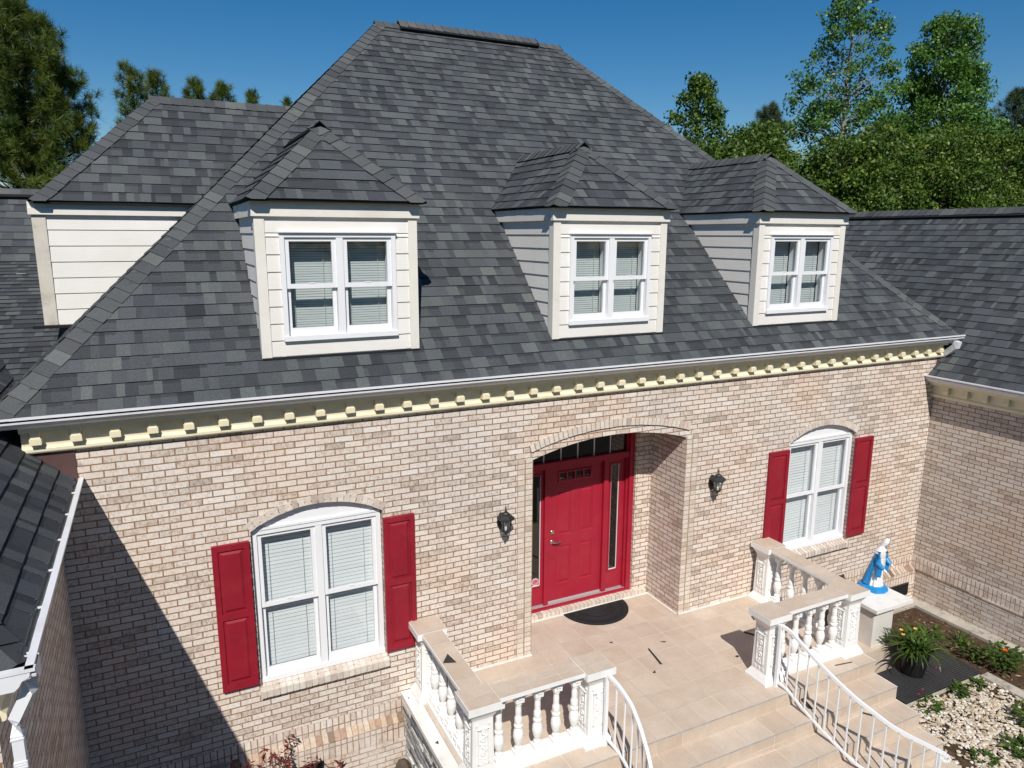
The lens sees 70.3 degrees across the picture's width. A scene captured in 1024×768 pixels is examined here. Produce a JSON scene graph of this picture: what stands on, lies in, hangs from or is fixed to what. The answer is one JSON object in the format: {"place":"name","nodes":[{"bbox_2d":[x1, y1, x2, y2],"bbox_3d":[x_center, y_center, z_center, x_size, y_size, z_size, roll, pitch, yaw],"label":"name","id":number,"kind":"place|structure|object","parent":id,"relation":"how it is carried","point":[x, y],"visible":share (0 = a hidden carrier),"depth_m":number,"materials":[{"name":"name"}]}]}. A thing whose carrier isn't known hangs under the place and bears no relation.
{"place":"outdoors","nodes":[
{"label":"outdoors","id":0,"kind":"place"},
{"bbox_2d":[225,747,267,767],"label":"red shrub","id":1,"kind":"object","parent":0,"point":[248,765],"visible":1,"depth_m":7.55,"materials":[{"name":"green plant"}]},
{"bbox_2d":[266,734,320,767],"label":"red shrub","id":2,"kind":"object","parent":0,"point":[289,761],"visible":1,"depth_m":7.80,"materials":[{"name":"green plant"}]},
{"bbox_2d":[326,760,344,767],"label":"red shrub","id":3,"kind":"object","parent":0,"point":[339,763],"visible":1,"depth_m":8.15,"materials":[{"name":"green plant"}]},
{"bbox_2d":[395,758,410,767],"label":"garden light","id":4,"kind":"object","parent":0,"point":[403,763],"visible":1,"depth_m":8.23,"materials":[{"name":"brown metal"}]},
{"bbox_2d":[11,531,910,763],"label":"ground","id":5,"kind":"structure","parent":0,"point":[534,609],"depth_m":11.07,"materials":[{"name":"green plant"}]},
{"bbox_2d":[0,0,105,188],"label":"pine tree","id":6,"kind":"object","parent":5,"relation":"on","point":[33,150],"visible":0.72,"depth_m":22.98,"materials":[{"name":"green plant"}]},
{"bbox_2d":[108,57,147,127],"bbox_3d":[-16.598,-7.452,32.756,2.014,13.718,2.146,-9,15,-39],"label":"pine tree","id":7,"kind":"object","parent":5,"relation":"on","point":[132,91],"visible":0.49,"depth_m":31.50,"materials":[{"name":"green plant"}]},
{"bbox_2d":[140,65,174,102],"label":"pine tree","id":8,"kind":"object","parent":5,"relation":"on","point":[153,77],"visible":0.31,"depth_m":33.48,"materials":[{"name":"green plant"}]},
{"bbox_2d":[179,75,206,99],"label":"pine tree","id":9,"kind":"object","parent":5,"relation":"on","point":[198,89],"visible":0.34,"depth_m":36.01,"materials":[{"name":"green plant"}]},
{"bbox_2d":[205,78,237,101],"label":"pine tree","id":10,"kind":"object","parent":5,"relation":"on","point":[222,91],"visible":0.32,"depth_m":36.55,"materials":[{"name":"green plant"}]},
{"bbox_2d":[244,87,261,103],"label":"pine tree","id":11,"kind":"object","parent":5,"relation":"on","point":[251,97],"visible":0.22,"depth_m":40.91,"materials":[{"name":"green plant"}]},
{"bbox_2d":[279,94,292,105],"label":"pine tree","id":12,"kind":"object","parent":5,"relation":"on","point":[287,102],"visible":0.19,"depth_m":43.62,"materials":[{"name":"green plant"}]},
{"bbox_2d":[0,20,1023,767],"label":"brick house","id":13,"kind":"structure","parent":5,"relation":"on","point":[368,338],"depth_m":8.93,"materials":[{"name":"beige brick"}]},
{"bbox_2d":[250,502,384,682],"bbox_3d":[-2.154,2.186,8.090,1.406,1.960,0.325,-5,13,-26],"label":"window","id":14,"kind":"structure","parent":13,"relation":"in","point":[317,568],"depth_m":8.05,"materials":[{"name":"white plastic"}]},
{"bbox_2d":[277,231,398,341],"bbox_3d":[-1.824,-1.040,7.621,1.221,1.092,0.340,-5,13,-26],"label":"dormer window","id":15,"kind":"structure","parent":13,"relation":"in","point":[338,280],"depth_m":7.60,"materials":[{"name":"white plastic"}]},
{"bbox_2d":[497,506,514,537],"bbox_3d":[-0.078,1.631,8.634,0.187,0.405,0.234,-5,13,-26],"label":"wall lantern","id":16,"kind":"object","parent":13,"relation":"attached to","point":[504,518],"depth_m":8.60,"materials":[{"name":"black metal"}]},
{"bbox_2d":[532,578,537,585],"bbox_3d":[0.325,2.789,10.229,0.107,0.107,0.007,-5,13,-26],"label":"window sticker","id":17,"kind":"object","parent":13,"relation":"attached to","point":[534,581],"depth_m":10.23,"materials":[{"name":"pink paper"}]},
{"bbox_2d":[548,461,602,600],"bbox_3d":[0.899,2.100,10.371,0.894,2.012,0.107,-5,13,-26],"label":"door","id":18,"kind":"structure","parent":13,"relation":"in","point":[575,497],"depth_m":10.38,"materials":[{"name":"red paint"}]},
{"bbox_2d":[568,233,653,324],"bbox_3d":[1.157,-1.321,9.052,1.206,1.092,0.340,-5,13,-26],"label":"dormer window","id":19,"kind":"structure","parent":13,"relation":"in","point":[609,272],"depth_m":9.04,"materials":[{"name":"white plastic"}]},
{"bbox_2d":[708,469,725,495],"bbox_3d":[2.840,1.356,10.036,0.187,0.405,0.234,-5,13,-26],"label":"wall lantern","id":20,"kind":"object","parent":13,"relation":"attached to","point":[718,478],"depth_m":10.01,"materials":[{"name":"black metal"}]},
{"bbox_2d":[765,234,835,313],"bbox_3d":[4.031,-1.593,10.433,1.231,1.092,0.340,-5,13,-26],"label":"dormer window","id":21,"kind":"structure","parent":13,"relation":"in","point":[799,265],"depth_m":10.43,"materials":[{"name":"white plastic"}]},
{"bbox_2d":[783,425,852,550],"bbox_3d":[4.640,1.545,11.354,1.416,1.960,0.325,-5,13,-26],"label":"window","id":22,"kind":"structure","parent":13,"relation":"in","point":[819,462],"depth_m":11.36,"materials":[{"name":"white plastic"}]},
{"bbox_2d":[401,594,960,767],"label":"porch","id":23,"kind":"object","parent":5,"relation":"on","point":[699,698],"visible":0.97,"depth_m":8.51,"materials":[{"name":"concrete"}]},
{"bbox_2d":[409,615,615,767],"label":"balustrade","id":24,"kind":"object","parent":23,"relation":"on","point":[477,704],"visible":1,"depth_m":7.50,"materials":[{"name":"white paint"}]},
{"bbox_2d":[443,654,455,662],"bbox_3d":[-0.656,2.885,7.649,0.139,0.034,0.114,-1,12,-5],"label":"shingle scrap","id":25,"kind":"object","parent":24,"relation":"on","point":[448,659],"visible":1,"depth_m":7.62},
{"bbox_2d":[563,599,628,624],"bbox_3d":[1.288,3.265,10.293,1.010,0.018,0.500,-5,13,-26],"label":"door mat","id":26,"kind":"object","parent":23,"relation":"on","point":[611,612],"depth_m":10.29,"materials":[{"name":"rubber"}]},
{"bbox_2d":[602,672,652,767],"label":"stair railing","id":27,"kind":"object","parent":23,"relation":"on","point":[615,682],"visible":0.98,"depth_m":7.40,"materials":[{"name":"white metal"}]},
{"bbox_2d":[648,648,661,663],"bbox_3d":[1.821,3.479,9.287,0.030,0.004,0.366,-3,12,-16],"label":"shingle scrap","id":28,"kind":"object","parent":23,"relation":"on","point":[655,657],"visible":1,"depth_m":9.27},
{"bbox_2d":[744,537,869,687],"bbox_3d":[3.416,2.947,9.727,1.780,0.885,1.800,-5,13,-26],"label":"balustrade","id":29,"kind":"object","parent":23,"relation":"on","point":[841,596],"visible":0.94,"depth_m":9.21,"materials":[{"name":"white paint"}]},
{"bbox_2d":[774,624,950,767],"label":"stair railing","id":30,"kind":"object","parent":23,"relation":"on","point":[940,755],"visible":1,"depth_m":8.07,"materials":[{"name":"white metal"}]},
{"bbox_2d":[663,71,738,151],"bbox_3d":[8.434,-7.434,33.906,3.894,13.405,4.151,3,12,11],"label":"broadleaf tree","id":31,"kind":"object","parent":5,"relation":"on","point":[699,87],"visible":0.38,"depth_m":32.33,"materials":[{"name":"green plant"}]},
{"bbox_2d":[691,136,758,159],"bbox_3d":[8.170,-4.550,28.594,5.919,9.886,6.039,-5,13,-26],"label":"broadleaf tree","id":32,"kind":"object","parent":5,"relation":"on","point":[719,152],"visible":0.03,"depth_m":26.97,"materials":[{"name":"green plant"}]},
{"bbox_2d":[721,120,810,175],"bbox_3d":[10.211,-5.731,31.826,7.053,10.916,6.499,-5,13,-26],"label":"broadleaf tree","id":33,"kind":"object","parent":5,"relation":"on","point":[774,146],"visible":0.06,"depth_m":29.99,"materials":[{"name":"green plant"}]},
{"bbox_2d":[736,118,806,173],"bbox_3d":[12.169,-7.076,36.393,6.403,11.737,6.617,-5,13,-26],"label":"broadleaf tree","id":34,"kind":"object","parent":5,"relation":"on","point":[794,154],"visible":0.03,"depth_m":34.68,"materials":[{"name":"green plant"}]},
{"bbox_2d":[748,100,800,164],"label":"pine tree","id":35,"kind":"object","parent":5,"relation":"on","point":[771,108],"visible":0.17,"depth_m":51.91,"materials":[{"name":"green plant"}]},
{"bbox_2d":[795,131,905,211],"bbox_3d":[13.861,-5.332,31.092,7.104,10.457,6.547,-5,13,-26],"label":"broadleaf tree","id":36,"kind":"object","parent":5,"relation":"on","point":[852,182],"visible":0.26,"depth_m":29.69,"materials":[{"name":"green plant"}]},
{"bbox_2d":[781,0,931,197],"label":"broadleaf tree","id":37,"kind":"object","parent":5,"relation":"on","point":[829,112],"visible":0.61,"depth_m":41.11,"materials":[{"name":"green plant"}]},
{"bbox_2d":[828,120,942,211],"bbox_3d":[16.026,-6.226,33.360,6.950,11.317,6.835,2,12,10],"label":"broadleaf tree","id":38,"kind":"object","parent":5,"relation":"on","point":[894,132],"visible":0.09,"depth_m":31.62,"materials":[{"name":"green plant"}]},
{"bbox_2d":[885,128,1007,209],"bbox_3d":[19.465,-6.121,33.855,7.497,10.942,7.281,-5,13,-26],"label":"broadleaf tree","id":39,"kind":"object","parent":5,"relation":"on","point":[939,160],"visible":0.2,"depth_m":32.21,"materials":[{"name":"green plant"}]},
{"bbox_2d":[880,8,1023,195],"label":"broadleaf tree","id":40,"kind":"object","parent":5,"relation":"on","point":[928,95],"visible":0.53,"depth_m":41.31,"materials":[{"name":"green plant"}]},
{"bbox_2d":[893,597,1023,658],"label":"garden kerb","id":41,"kind":"structure","parent":5,"relation":"on","point":[962,625],"depth_m":11.79,"materials":[{"name":"concrete"}]},
{"bbox_2d":[923,120,994,194],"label":"broadleaf tree","id":42,"kind":"object","parent":5,"relation":"on","point":[959,124],"visible":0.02,"depth_m":40.38,"materials":[{"name":"green plant"}]},
{"bbox_2d":[920,121,1023,208],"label":"broadleaf tree","id":43,"kind":"object","parent":5,"relation":"on","point":[986,146],"visible":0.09,"depth_m":34.14,"materials":[{"name":"green plant"}]},
{"bbox_2d":[966,125,1023,206],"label":"broadleaf tree","id":44,"kind":"object","parent":5,"relation":"on","point":[1011,136],"visible":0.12,"depth_m":35.70,"materials":[{"name":"green plant"}]},
{"bbox_2d":[980,672,1023,700],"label":"garden kerb","id":45,"kind":"structure","parent":5,"relation":"on","point":[1001,683],"depth_m":10.15,"materials":[{"name":"concrete"}]},
{"bbox_2d":[993,83,1023,141],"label":"pine tree","id":46,"kind":"object","parent":5,"relation":"on","point":[1015,95],"visible":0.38,"depth_m":51.72,"materials":[{"name":"green plant"}]},
{"bbox_2d":[1004,161,1023,202],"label":"broadleaf tree","id":47,"kind":"object","parent":5,"relation":"on","point":[1021,179],"visible":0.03,"depth_m":37.88,"materials":[{"name":"green plant"}]},
{"bbox_2d":[0,0,1023,187],"label":"sky","id":48,"kind":"structure","parent":0,"point":[645,50],"materials":[{"name":"blue"}]},
{"bbox_2d":[801,698,812,708],"bbox_3d":[3.484,3.784,8.600,0.053,0.034,0.178,-4,12,-19],"label":"shingle scrap","id":49,"kind":"object","parent":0,"point":[808,705],"visible":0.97,"depth_m":8.59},
{"bbox_2d":[890,607,1023,767],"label":"soil","id":50,"kind":"structure","parent":0,"point":[962,760],"depth_m":10.62,"materials":[{"name":"brown soil"}]},
{"bbox_2d":[826,581,912,672],"bbox_3d":[4.951,3.624,10.578,1.475,1.070,0.770,-5,13,-26],"label":"pedestal","id":51,"kind":"object","parent":50,"relation":"on","point":[876,613],"visible":0.32,"depth_m":10.38,"materials":[{"name":"white stone"}]},
{"bbox_2d":[857,538,893,593],"bbox_3d":[5.372,2.628,10.720,0.349,0.828,0.422,-10,15,-41],"label":"statue","id":52,"kind":"object","parent":51,"relation":"on","point":[871,580],"visible":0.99,"depth_m":10.65,"materials":[{"name":"blue ceramic"}]},
{"bbox_2d":[876,650,980,706],"bbox_3d":[5.809,4.170,10.270,1.620,0.130,0.625,-5,13,-26],"label":"deck pad","id":53,"kind":"object","parent":50,"relation":"on","point":[934,681],"visible":0.48,"depth_m":10.18,"materials":[{"name":"rubber"}]},
{"bbox_2d":[898,645,932,677],"bbox_3d":[5.680,3.906,10.279,0.434,0.382,0.434,-5,13,-26],"label":"plant pot","id":54,"kind":"object","parent":53,"relation":"on","point":[913,669],"visible":0.48,"depth_m":10.15,"materials":[{"name":"black plastic"}]},
{"bbox_2d":[877,619,959,671],"bbox_3d":[5.643,3.599,10.149,0.961,0.398,0.953,0,12,1],"label":"potted plant","id":55,"kind":"object","parent":53,"relation":"on","point":[911,644],"visible":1,"depth_m":10.16,"materials":[{"name":"green plant"}]},
{"bbox_2d":[913,622,945,641],"bbox_3d":[6.515,3.885,11.331,0.486,0.220,0.501,-5,13,-26],"label":"garden plant","id":56,"kind":"object","parent":50,"relation":"on","point":[936,628],"visible":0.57,"depth_m":11.37,"materials":[{"name":"green plant"}]},
{"bbox_2d":[917,693,944,714],"bbox_3d":[5.559,4.268,9.679,0.396,0.115,0.399,-5,13,-26],"label":"garden plant","id":57,"kind":"object","parent":50,"relation":"on","point":[938,704],"visible":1,"depth_m":9.65,"materials":[{"name":"green plant"}]},
{"bbox_2d":[945,629,974,645],"bbox_3d":[6.926,3.902,11.190,0.522,0.234,0.487,-5,13,-26],"label":"garden plant","id":58,"kind":"object","parent":50,"relation":"on","point":[963,637],"visible":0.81,"depth_m":11.23,"materials":[{"name":"green plant"}]},
{"bbox_2d":[948,679,972,698],"bbox_3d":[6.140,4.182,9.986,0.371,0.133,0.391,-5,13,-26],"label":"garden plant","id":59,"kind":"object","parent":50,"relation":"on","point":[964,692],"visible":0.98,"depth_m":9.96,"materials":[{"name":"green plant"}]},
{"bbox_2d":[911,678,1023,767],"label":"pebbles","id":60,"kind":"object","parent":50,"relation":"on","point":[955,731],"visible":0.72,"depth_m":9.35,"materials":[{"name":"beige gravel"}]},
{"bbox_2d":[954,638,984,662],"bbox_3d":[6.843,3.970,10.850,0.437,0.198,0.438,-5,13,-26],"label":"garden plant","id":61,"kind":"object","parent":50,"relation":"on","point":[966,642],"visible":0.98,"depth_m":10.84,"materials":[{"name":"green plant"}]},
{"bbox_2d":[968,675,987,690],"bbox_3d":[6.491,4.189,10.122,0.253,0.138,0.293,6,13,28],"label":"garden plant","id":62,"kind":"object","parent":50,"relation":"on","point":[981,681],"visible":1,"depth_m":10.12,"materials":[{"name":"green plant"}]},
{"bbox_2d":[968,746,1001,767],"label":"garden plant","id":63,"kind":"object","parent":50,"relation":"on","point":[986,752],"visible":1,"depth_m":8.73,"materials":[{"name":"green plant"}]},
{"bbox_2d":[977,640,1023,674],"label":"garden plant","id":64,"kind":"object","parent":50,"relation":"on","point":[1009,657],"visible":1,"depth_m":10.47,"materials":[{"name":"green plant"}]},
{"bbox_2d":[989,641,1023,664],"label":"garden plant","id":65,"kind":"object","parent":50,"relation":"on","point":[1005,652],"visible":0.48,"depth_m":10.76,"materials":[{"name":"green plant"}]},
{"bbox_2d":[999,732,1023,759],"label":"garden plant","id":66,"kind":"object","parent":50,"relation":"on","point":[1017,750],"visible":1,"depth_m":8.90,"materials":[{"name":"green plant"}]},
{"bbox_2d":[1009,700,1023,726],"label":"garden plant","id":67,"kind":"object","parent":50,"relation":"on","point":[1019,711],"visible":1,"depth_m":9.44,"materials":[{"name":"green plant"}]}
]}

